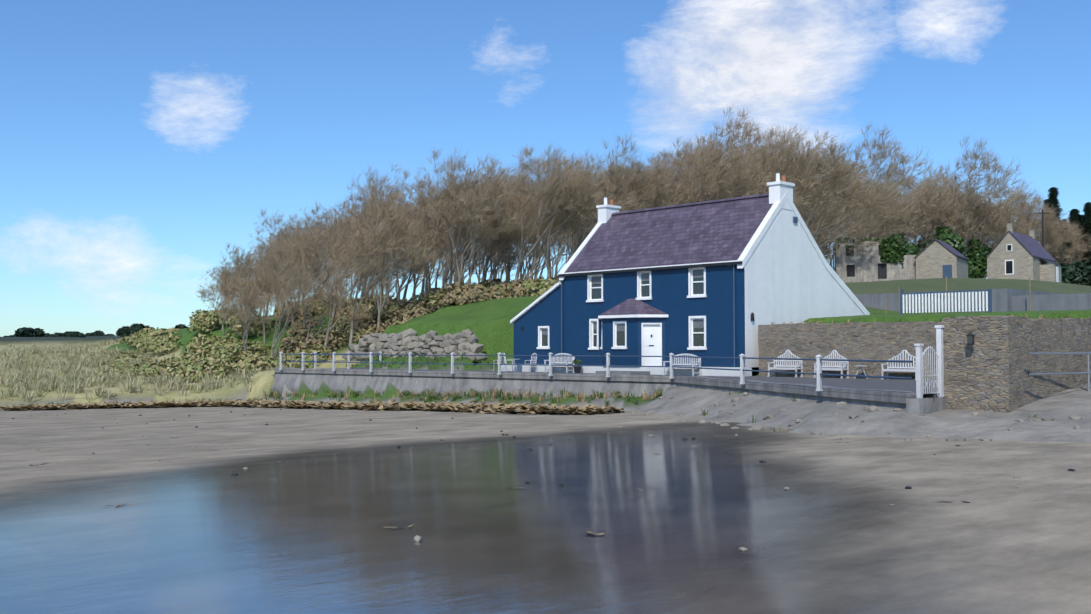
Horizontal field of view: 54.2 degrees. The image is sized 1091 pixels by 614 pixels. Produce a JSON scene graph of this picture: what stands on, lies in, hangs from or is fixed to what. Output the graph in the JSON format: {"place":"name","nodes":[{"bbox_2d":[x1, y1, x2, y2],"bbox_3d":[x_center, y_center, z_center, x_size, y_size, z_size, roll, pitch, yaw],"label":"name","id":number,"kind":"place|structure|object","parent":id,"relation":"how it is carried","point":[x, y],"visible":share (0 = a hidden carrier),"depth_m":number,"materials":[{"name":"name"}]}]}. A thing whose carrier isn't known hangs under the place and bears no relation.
{"place":"outdoors","nodes":[
{"label":"outdoors","id":0,"kind":"place"},
{"bbox_2d":[0,406,1090,613],"bbox_3d":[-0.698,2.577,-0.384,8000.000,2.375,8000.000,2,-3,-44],"label":"beach","id":1,"kind":"structure","parent":0,"point":[319,513],"depth_m":12.90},
{"bbox_2d":[0,313,1073,413],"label":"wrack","id":2,"kind":"object","parent":1,"relation":"on","point":[499,407],"visible":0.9,"depth_m":50.74,"materials":[{"name":"plant"}]},
{"bbox_2d":[0,392,1082,550],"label":"stones","id":3,"kind":"object","parent":1,"relation":"on","point":[760,426],"visible":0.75,"depth_m":27.59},
{"bbox_2d":[272,367,935,410],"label":"seawall","id":4,"kind":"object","parent":1,"relation":"on","point":[357,381],"visible":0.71,"depth_m":49.41,"materials":[{"name":"concrete"}]},
{"bbox_2d":[906,397,945,415],"bbox_3d":[9.865,2.948,27.575,1.460,1.231,0.398,2,-3,-44],"label":"gate plinth","id":5,"kind":"object","parent":4,"relation":"attached to","point":[920,406],"visible":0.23,"depth_m":27.20,"materials":[{"name":"concrete"}]},
{"bbox_2d":[914,325,943,397],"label":"gate","id":6,"kind":"structure","parent":5,"relation":"on","point":[939,381],"depth_m":27.81,"materials":[{"name":"white metal"}]},
{"bbox_2d":[0,278,1090,441],"bbox_3d":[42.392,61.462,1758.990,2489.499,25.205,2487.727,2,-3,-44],"label":"land","id":7,"kind":"structure","parent":0,"point":[489,325],"depth_m":54.79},
{"bbox_2d":[0,334,301,400],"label":"marram","id":8,"kind":"object","parent":7,"relation":"on","point":[78,376],"visible":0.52,"depth_m":73.43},
{"bbox_2d":[90,306,286,381],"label":"shrubs","id":9,"kind":"object","parent":7,"relation":"on","point":[214,355],"visible":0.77,"depth_m":88.16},
{"bbox_2d":[195,270,267,338],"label":"tree","id":10,"kind":"object","parent":7,"relation":"on","point":[213,291],"visible":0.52,"depth_m":92.88,"materials":[{"name":"brown plant"}]},
{"bbox_2d":[208,280,281,351],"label":"tree","id":11,"kind":"object","parent":7,"relation":"on","point":[245,300],"visible":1,"depth_m":80.11,"materials":[{"name":"brown plant"}]},
{"bbox_2d":[218,242,272,295],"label":"tree","id":12,"kind":"object","parent":7,"relation":"on","point":[245,259],"visible":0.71,"depth_m":103.30,"materials":[{"name":"brown plant"}]},
{"bbox_2d":[214,269,283,341],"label":"tree","id":13,"kind":"object","parent":7,"relation":"on","point":[230,290],"visible":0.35,"depth_m":91.13,"materials":[{"name":"brown plant"}]},
{"bbox_2d":[228,260,289,340],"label":"tree","id":14,"kind":"object","parent":7,"relation":"on","point":[257,273],"visible":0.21,"depth_m":90.49,"materials":[{"name":"brown plant"}]},
{"bbox_2d":[228,264,299,343],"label":"tree","id":15,"kind":"object","parent":7,"relation":"on","point":[261,290],"visible":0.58,"depth_m":88.99,"materials":[{"name":"brown plant"}]},
{"bbox_2d":[248,208,323,314],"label":"tree","id":16,"kind":"object","parent":7,"relation":"on","point":[280,230],"visible":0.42,"depth_m":99.14,"materials":[{"name":"brown plant"}]},
{"bbox_2d":[253,222,332,304],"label":"tree","id":17,"kind":"object","parent":7,"relation":"on","point":[278,240],"visible":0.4,"depth_m":95.61,"materials":[{"name":"brown plant"}]},
{"bbox_2d":[263,261,327,358],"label":"tree","id":18,"kind":"object","parent":7,"relation":"on","point":[280,294],"visible":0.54,"depth_m":84.23,"materials":[{"name":"brown plant"}]},
{"bbox_2d":[256,251,336,355],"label":"tree","id":19,"kind":"object","parent":7,"relation":"on","point":[296,286],"visible":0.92,"depth_m":80.38,"materials":[{"name":"brown plant"}]},
{"bbox_2d":[248,225,352,326],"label":"tree","id":20,"kind":"object","parent":7,"relation":"on","point":[270,257],"visible":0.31,"depth_m":91.09,"materials":[{"name":"brown plant"}]},
{"bbox_2d":[271,217,356,329],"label":"tree","id":21,"kind":"object","parent":7,"relation":"on","point":[306,249],"visible":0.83,"depth_m":86.74,"materials":[{"name":"brown plant"}]},
{"bbox_2d":[288,275,372,347],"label":"tree","id":22,"kind":"object","parent":7,"relation":"on","point":[332,301],"visible":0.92,"depth_m":80.03,"materials":[{"name":"brown plant"}]},
{"bbox_2d":[288,201,374,299],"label":"tree","id":23,"kind":"object","parent":7,"relation":"on","point":[327,222],"visible":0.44,"depth_m":101.51,"materials":[{"name":"brown plant"}]},
{"bbox_2d":[308,212,396,325],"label":"tree","id":24,"kind":"object","parent":7,"relation":"on","point":[347,239],"visible":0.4,"depth_m":85.83,"materials":[{"name":"brown plant"}]},
{"bbox_2d":[320,181,385,291],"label":"tree","id":25,"kind":"object","parent":7,"relation":"on","point":[354,206],"visible":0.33,"depth_m":96.44,"materials":[{"name":"brown plant"}]},
{"bbox_2d":[317,241,394,353],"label":"tree","id":26,"kind":"object","parent":7,"relation":"on","point":[354,271],"visible":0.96,"depth_m":79.10,"materials":[{"name":"brown plant"}]},
{"bbox_2d":[334,163,431,300],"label":"tree","id":27,"kind":"object","parent":7,"relation":"on","point":[376,182],"visible":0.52,"depth_m":92.55,"materials":[{"name":"brown plant"}]},
{"bbox_2d":[331,183,441,349],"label":"tree","id":28,"kind":"object","parent":7,"relation":"on","point":[382,207],"visible":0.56,"depth_m":79.73,"materials":[{"name":"brown plant"}]},
{"bbox_2d":[349,192,437,299],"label":"tree","id":29,"kind":"object","parent":7,"relation":"on","point":[367,295],"visible":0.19,"depth_m":89.61,"materials":[{"name":"brown plant"}]},
{"bbox_2d":[347,199,453,326],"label":"tree","id":30,"kind":"object","parent":7,"relation":"on","point":[384,235],"visible":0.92,"depth_m":78.34,"materials":[{"name":"brown plant"}]},
{"bbox_2d":[347,210,456,300],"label":"tree","id":31,"kind":"object","parent":7,"relation":"on","point":[415,245],"visible":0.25,"depth_m":88.63,"materials":[{"name":"brown plant"}]},
{"bbox_2d":[342,328,487,362],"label":"boulder wall","id":32,"kind":"structure","parent":7,"relation":"on","point":[432,342],"depth_m":67.48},
{"bbox_2d":[272,272,560,368],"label":"undergrowth","id":33,"kind":"object","parent":7,"relation":"on","point":[399,311],"visible":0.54,"depth_m":80.62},
{"bbox_2d":[397,197,470,298],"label":"tree","id":34,"kind":"object","parent":7,"relation":"on","point":[414,273],"visible":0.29,"depth_m":92.67,"materials":[{"name":"brown plant"}]},
{"bbox_2d":[402,191,478,298],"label":"tree","id":35,"kind":"object","parent":7,"relation":"on","point":[406,287],"visible":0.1,"depth_m":97.65,"materials":[{"name":"brown plant"}]},
{"bbox_2d":[391,167,495,297],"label":"tree","id":36,"kind":"object","parent":7,"relation":"on","point":[422,185],"visible":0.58,"depth_m":81.59,"materials":[{"name":"brown plant"}]},
{"bbox_2d":[393,155,498,279],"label":"tree","id":37,"kind":"object","parent":7,"relation":"on","point":[456,221],"visible":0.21,"depth_m":90.04,"materials":[{"name":"brown plant"}]},
{"bbox_2d":[412,147,527,292],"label":"tree","id":38,"kind":"object","parent":7,"relation":"on","point":[476,176],"visible":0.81,"depth_m":80.08,"materials":[{"name":"brown plant"}]},
{"bbox_2d":[425,209,518,290],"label":"tree","id":39,"kind":"object","parent":7,"relation":"on","point":[490,246],"visible":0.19,"depth_m":92.25,"materials":[{"name":"brown plant"}]},
{"bbox_2d":[425,170,540,288],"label":"tree","id":40,"kind":"object","parent":7,"relation":"on","point":[463,200],"visible":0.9,"depth_m":78.38,"materials":[{"name":"brown plant"}]},
{"bbox_2d":[438,164,556,286],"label":"tree","id":41,"kind":"object","parent":7,"relation":"on","point":[532,238],"visible":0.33,"depth_m":85.39,"materials":[{"name":"brown plant"}]},
{"bbox_2d":[452,173,544,282],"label":"tree","id":42,"kind":"object","parent":7,"relation":"on","point":[472,272],"visible":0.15,"depth_m":88.95,"materials":[{"name":"brown plant"}]},
{"bbox_2d":[448,176,552,283],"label":"tree","id":43,"kind":"object","parent":7,"relation":"on","point":[494,264],"visible":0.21,"depth_m":87.33,"materials":[{"name":"brown plant"}]},
{"bbox_2d":[455,153,573,282],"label":"tree","id":44,"kind":"object","parent":7,"relation":"on","point":[492,271],"visible":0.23,"depth_m":95.71,"materials":[{"name":"brown plant"}]},
{"bbox_2d":[484,161,575,280],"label":"tree","id":45,"kind":"object","parent":7,"relation":"on","point":[508,267],"visible":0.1,"depth_m":91.45,"materials":[{"name":"brown plant"}]},
{"bbox_2d":[29,313,1068,431],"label":"grass tufts","id":46,"kind":"object","parent":7,"relation":"on","point":[457,396],"visible":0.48,"depth_m":52.90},
{"bbox_2d":[509,194,593,278],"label":"tree","id":47,"kind":"object","parent":7,"relation":"on","point":[547,235],"visible":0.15,"depth_m":90.88,"materials":[{"name":"brown plant"}]},
{"bbox_2d":[508,143,598,277],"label":"tree","id":48,"kind":"object","parent":7,"relation":"on","point":[550,161],"visible":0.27,"depth_m":83.32,"materials":[{"name":"brown plant"}]},
{"bbox_2d":[502,144,605,288],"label":"tree","id":49,"kind":"object","parent":7,"relation":"on","point":[552,186],"visible":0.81,"depth_m":77.78,"materials":[{"name":"brown plant"}]},
{"bbox_2d":[515,198,595,285],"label":"tree","id":50,"kind":"object","parent":7,"relation":"on","point":[549,220],"visible":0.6,"depth_m":81.49,"materials":[{"name":"brown plant"}]},
{"bbox_2d":[516,144,602,278],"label":"tree","id":51,"kind":"object","parent":7,"relation":"on","point":[535,275],"visible":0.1,"depth_m":109.36,"materials":[{"name":"brown plant"}]},
{"bbox_2d":[487,160,640,282],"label":"tree","id":52,"kind":"object","parent":7,"relation":"on","point":[608,191],"visible":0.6,"depth_m":79.91,"materials":[{"name":"brown plant"}]},
{"bbox_2d":[531,154,647,259],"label":"tree","id":53,"kind":"object","parent":7,"relation":"on","point":[570,194],"visible":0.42,"depth_m":80.42,"materials":[{"name":"brown plant"}]},
{"bbox_2d":[273,365,936,397],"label":"terrace","id":54,"kind":"structure","parent":7,"relation":"on","point":[889,384],"depth_m":48.49,"materials":[{"name":"grey concrete"}]},
{"bbox_2d":[279,351,912,390],"bbox_3d":[-0.834,2.584,47.734,7.257,1.090,45.498,2,-3,-34],"label":"fence","id":55,"kind":"object","parent":54,"relation":"on","point":[818,360],"visible":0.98,"depth_m":47.14,"materials":[{"name":"white metal"}]},
{"bbox_2d":[544,353,700,375],"bbox_3d":[3.584,2.821,53.084,0.610,1.035,10.010,2,-3,-44],"label":"garden bench","id":56,"kind":"object","parent":54,"relation":"on","point":[568,360],"depth_m":50.70,"materials":[{"name":"white wood"}]},
{"bbox_2d":[767,350,915,379],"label":"benches","id":57,"kind":"object","parent":54,"relation":"on","point":[844,365],"depth_m":45.94,"materials":[{"name":"white wood"}]},
{"bbox_2d":[546,133,675,230],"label":"tree","id":58,"kind":"object","parent":7,"relation":"on","point":[626,171],"visible":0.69,"depth_m":84.83,"materials":[{"name":"brown plant"}]},
{"bbox_2d":[573,154,670,253],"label":"tree","id":59,"kind":"object","parent":7,"relation":"on","point":[635,193],"visible":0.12,"depth_m":86.63,"materials":[{"name":"brown plant"}]},
{"bbox_2d":[599,156,696,209],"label":"tree","id":60,"kind":"object","parent":7,"relation":"on","point":[658,189],"visible":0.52,"depth_m":85.69,"materials":[{"name":"brown plant"}]},
{"bbox_2d":[623,149,722,207],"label":"tree","id":61,"kind":"object","parent":7,"relation":"on","point":[674,190],"visible":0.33,"depth_m":88.18,"materials":[{"name":"brown plant"}]},
{"bbox_2d":[606,140,763,207],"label":"tree","id":62,"kind":"object","parent":7,"relation":"on","point":[698,170],"visible":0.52,"depth_m":86.55,"materials":[{"name":"brown plant"}]},
{"bbox_2d":[510,173,869,366],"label":"house","id":63,"kind":"structure","parent":7,"relation":"on","point":[721,278],"depth_m":52.75,"materials":[{"name":"blue paint"}]},
{"bbox_2d":[654,137,741,203],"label":"tree","id":64,"kind":"object","parent":7,"relation":"on","point":[684,154],"visible":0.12,"depth_m":96.07,"materials":[{"name":"brown plant"}]},
{"bbox_2d":[665,119,770,200],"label":"tree","id":65,"kind":"object","parent":7,"relation":"on","point":[694,154],"visible":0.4,"depth_m":91.52,"materials":[{"name":"brown plant"}]},
{"bbox_2d":[683,136,797,201],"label":"tree","id":66,"kind":"object","parent":7,"relation":"on","point":[757,162],"visible":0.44,"depth_m":87.97,"materials":[{"name":"brown plant"}]},
{"bbox_2d":[675,138,809,214],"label":"tree","id":67,"kind":"object","parent":7,"relation":"on","point":[739,177],"visible":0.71,"depth_m":83.72,"materials":[{"name":"brown plant"}]},
{"bbox_2d":[697,105,789,199],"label":"tree","id":68,"kind":"object","parent":7,"relation":"on","point":[747,135],"visible":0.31,"depth_m":99.70,"materials":[{"name":"brown plant"}]},
{"bbox_2d":[681,121,849,207],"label":"tree","id":69,"kind":"object","parent":7,"relation":"on","point":[757,150],"visible":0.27,"depth_m":91.40,"materials":[{"name":"brown plant"}]},
{"bbox_2d":[729,127,836,203],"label":"tree","id":70,"kind":"object","parent":7,"relation":"on","point":[779,147],"visible":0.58,"depth_m":86.72,"materials":[{"name":"brown plant"}]},
{"bbox_2d":[755,120,865,221],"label":"tree","id":71,"kind":"object","parent":7,"relation":"on","point":[814,151],"visible":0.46,"depth_m":88.68,"materials":[{"name":"brown plant"}]},
{"bbox_2d":[802,202,846,258],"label":"tree","id":72,"kind":"object","parent":7,"relation":"on","point":[821,241],"visible":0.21,"depth_m":124.48,"materials":[{"name":"brown plant"}]},
{"bbox_2d":[797,178,855,249],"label":"tree","id":73,"kind":"object","parent":7,"relation":"on","point":[830,216],"visible":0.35,"depth_m":116.89,"materials":[{"name":"brown plant"}]},
{"bbox_2d":[771,130,907,235],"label":"tree","id":74,"kind":"object","parent":7,"relation":"on","point":[844,169],"visible":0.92,"depth_m":85.88,"materials":[{"name":"brown plant"}]},
{"bbox_2d":[796,189,882,255],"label":"tree","id":75,"kind":"object","parent":7,"relation":"on","point":[851,228],"visible":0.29,"depth_m":120.24,"materials":[{"name":"brown plant"}]},
{"bbox_2d":[799,158,925,247],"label":"tree","id":76,"kind":"object","parent":7,"relation":"on","point":[884,212],"visible":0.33,"depth_m":103.11,"materials":[{"name":"brown plant"}]},
{"bbox_2d":[805,162,921,264],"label":"tree","id":77,"kind":"object","parent":7,"relation":"on","point":[865,175],"visible":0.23,"depth_m":130.50,"materials":[{"name":"brown plant"}]},
{"bbox_2d":[835,235,915,282],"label":"ruin","id":78,"kind":"object","parent":7,"relation":"on","point":[887,260],"visible":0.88,"depth_m":121.99,"materials":[{"name":"grey stone"}]},
{"bbox_2d":[829,119,954,240],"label":"tree","id":79,"kind":"object","parent":7,"relation":"on","point":[884,156],"visible":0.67,"depth_m":137.27,"materials":[{"name":"brown plant"}]},
{"bbox_2d":[837,157,947,236],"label":"tree","id":80,"kind":"object","parent":7,"relation":"on","point":[909,188],"visible":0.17,"depth_m":160.99,"materials":[{"name":"brown plant"}]},
{"bbox_2d":[842,177,953,240],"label":"tree","id":81,"kind":"object","parent":7,"relation":"on","point":[918,227],"visible":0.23,"depth_m":143.07,"materials":[{"name":"brown plant"}]},
{"bbox_2d":[758,315,1090,412],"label":"stone walls","id":82,"kind":"structure","parent":7,"relation":"on","point":[993,367],"depth_m":28.93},
{"bbox_2d":[898,174,981,249],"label":"tree","id":83,"kind":"object","parent":7,"relation":"on","point":[955,214],"visible":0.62,"depth_m":145.88,"materials":[{"name":"brown plant"}]},
{"bbox_2d":[914,239,968,278],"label":"outbuilding","id":84,"kind":"structure","parent":7,"relation":"on","point":[935,258],"depth_m":119.65,"materials":[{"name":"stone"}]},
{"bbox_2d":[900,289,991,313],"bbox_3d":[21.276,-0.218,53.141,6.060,1.250,4.520,2,-3,-44],"label":"picket","id":85,"kind":"object","parent":7,"relation":"on","point":[988,308],"visible":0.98,"depth_m":51.01,"materials":[{"name":"white paint"}]},
{"bbox_2d":[935,224,964,253],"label":"bush","id":86,"kind":"object","parent":7,"relation":"on","point":[948,236],"visible":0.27,"depth_m":139.73,"materials":[{"name":"green plant"}]},
{"bbox_2d":[906,159,993,244],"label":"tree","id":87,"kind":"object","parent":7,"relation":"on","point":[946,185],"visible":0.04,"depth_m":162.62,"materials":[{"name":"brown plant"}]},
{"bbox_2d":[905,164,995,245],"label":"tree","id":88,"kind":"object","parent":7,"relation":"on","point":[938,189],"visible":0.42,"depth_m":151.55,"materials":[{"name":"brown plant"}]},
{"bbox_2d":[909,171,1015,254],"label":"tree","id":89,"kind":"object","parent":7,"relation":"on","point":[968,205],"visible":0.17,"depth_m":155.25,"materials":[{"name":"brown plant"}]},
{"bbox_2d":[885,209,1049,313],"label":"poles","id":90,"kind":"object","parent":7,"relation":"on","point":[1042,213],"visible":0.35,"depth_m":63.05,"materials":[{"name":"brown wood"}]},
{"bbox_2d":[855,288,1090,311],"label":"block wall","id":91,"kind":"structure","parent":7,"relation":"on","point":[1005,299],"depth_m":60.67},
{"bbox_2d":[964,238,992,277],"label":"bush","id":92,"kind":"object","parent":7,"relation":"on","point":[977,261],"visible":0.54,"depth_m":148.97,"materials":[{"name":"green plant"}]},
{"bbox_2d":[933,177,1030,257],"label":"tree","id":93,"kind":"object","parent":7,"relation":"on","point":[983,234],"visible":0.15,"depth_m":158.21,"materials":[{"name":"brown plant"}]},
{"bbox_2d":[950,186,1021,250],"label":"tree","id":94,"kind":"object","parent":7,"relation":"on","point":[986,223],"visible":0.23,"depth_m":153.16,"materials":[{"name":"brown plant"}]},
{"bbox_2d":[931,134,1045,252],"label":"tree","id":95,"kind":"object","parent":7,"relation":"on","point":[988,179],"visible":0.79,"depth_m":146.75,"materials":[{"name":"brown plant"}]},
{"bbox_2d":[933,192,1047,277],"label":"tree","id":96,"kind":"object","parent":7,"relation":"on","point":[1006,217],"visible":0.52,"depth_m":149.97,"materials":[{"name":"brown plant"}]},
{"bbox_2d":[981,179,1060,248],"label":"tree","id":97,"kind":"object","parent":7,"relation":"on","point":[1008,190],"visible":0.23,"depth_m":162.32,"materials":[{"name":"brown plant"}]},
{"bbox_2d":[986,221,1060,282],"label":"cottage","id":98,"kind":"structure","parent":7,"relation":"on","point":[1013,255],"depth_m":136.59,"materials":[{"name":"stone"}]},
{"bbox_2d":[973,191,1081,246],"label":"tree","id":99,"kind":"object","parent":7,"relation":"on","point":[1033,219],"visible":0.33,"depth_m":162.54,"materials":[{"name":"brown plant"}]},
{"bbox_2d":[985,179,1086,271],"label":"tree","id":100,"kind":"object","parent":7,"relation":"on","point":[1055,245],"visible":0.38,"depth_m":162.90,"materials":[{"name":"brown plant"}]},
{"bbox_2d":[1004,198,1090,264],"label":"tree","id":101,"kind":"object","parent":7,"relation":"on","point":[1057,225],"visible":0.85,"depth_m":158.49,"materials":[{"name":"brown plant"}]},
{"bbox_2d":[1039,187,1068,244],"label":"conifer","id":102,"kind":"object","parent":7,"relation":"on","point":[1053,193],"visible":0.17,"depth_m":208.01,"materials":[{"name":"green plant"}]},
{"bbox_2d":[1027,352,1090,390],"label":"galvanised rail","id":103,"kind":"object","parent":7,"relation":"on","point":[1088,372],"visible":0.9,"depth_m":28.46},
{"bbox_2d":[1059,263,1076,283],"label":"bush","id":104,"kind":"object","parent":7,"relation":"on","point":[1067,275],"visible":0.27,"depth_m":149.99,"materials":[{"name":"green plant"}]},
{"bbox_2d":[1067,209,1088,264],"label":"conifer","id":105,"kind":"object","parent":7,"relation":"on","point":[1075,216],"visible":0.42,"depth_m":202.94,"materials":[{"name":"green plant"}]},
{"bbox_2d":[1080,202,1090,262],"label":"conifer","id":106,"kind":"object","parent":7,"relation":"on","point":[1086,226],"visible":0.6,"depth_m":204.01,"materials":[{"name":"green plant"}]},
{"bbox_2d":[0,0,1090,336],"label":"sky","id":107,"kind":"structure","parent":0,"point":[140,140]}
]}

